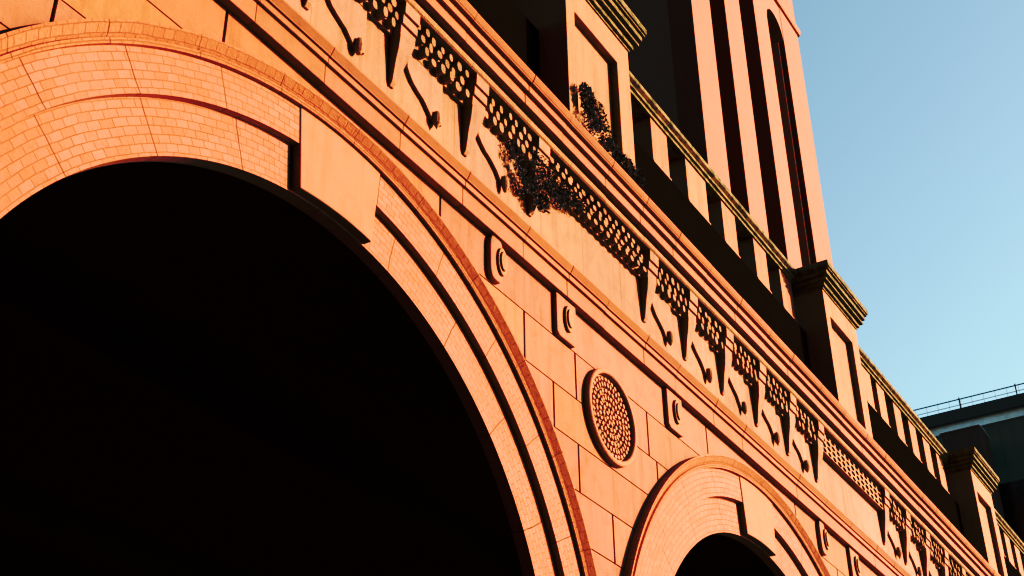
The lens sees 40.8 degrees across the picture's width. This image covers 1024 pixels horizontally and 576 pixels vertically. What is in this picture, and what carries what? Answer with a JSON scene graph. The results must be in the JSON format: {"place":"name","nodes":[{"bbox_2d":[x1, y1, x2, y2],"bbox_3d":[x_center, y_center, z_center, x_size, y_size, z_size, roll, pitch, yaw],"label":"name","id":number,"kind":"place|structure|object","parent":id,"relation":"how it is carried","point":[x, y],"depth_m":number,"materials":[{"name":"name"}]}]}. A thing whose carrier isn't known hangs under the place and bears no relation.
{"place":"outdoors","nodes":[
{"label":"outdoors","id":0,"kind":"place"},
{"bbox_2d":[0,0,1023,575],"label":"arcade building","id":1,"kind":"structure","parent":0,"point":[306,288],"depth_m":14.67,"materials":[{"name":"stone"}]},
{"bbox_2d":[506,137,587,213],"bbox_3d":[0.393,-1.040,14.538,0.125,0.765,1.637,-20,-36,28],"label":"wall creeper","id":2,"kind":"object","parent":1,"relation":"attached to","point":[536,188],"depth_m":14.39,"materials":[{"name":"green plant"}]},
{"bbox_2d":[577,82,645,190],"bbox_3d":[1.207,-1.748,16.222,0.212,0.876,1.590,-18,-36,26],"label":"wall weed","id":3,"kind":"object","parent":1,"relation":"attached to","point":[591,110],"depth_m":15.96,"materials":[{"name":"green plant"}]},
{"bbox_2d":[623,0,832,268],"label":"tower","id":4,"kind":"structure","parent":0,"point":[722,82],"depth_m":28.74,"materials":[{"name":"stone"}]},
{"bbox_2d":[792,0,1023,417],"label":"sky","id":5,"kind":"structure","parent":0,"point":[916,107],"materials":[{"name":"blue"}]},
{"bbox_2d":[913,383,1023,542],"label":"office block","id":6,"kind":"structure","parent":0,"point":[1000,421],"depth_m":56.24,"materials":[{"name":"grey concrete"}]},
{"bbox_2d":[939,423,1005,520],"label":"lift house","id":7,"kind":"structure","parent":0,"point":[976,436],"depth_m":54.97,"materials":[{"name":"grey concrete"}]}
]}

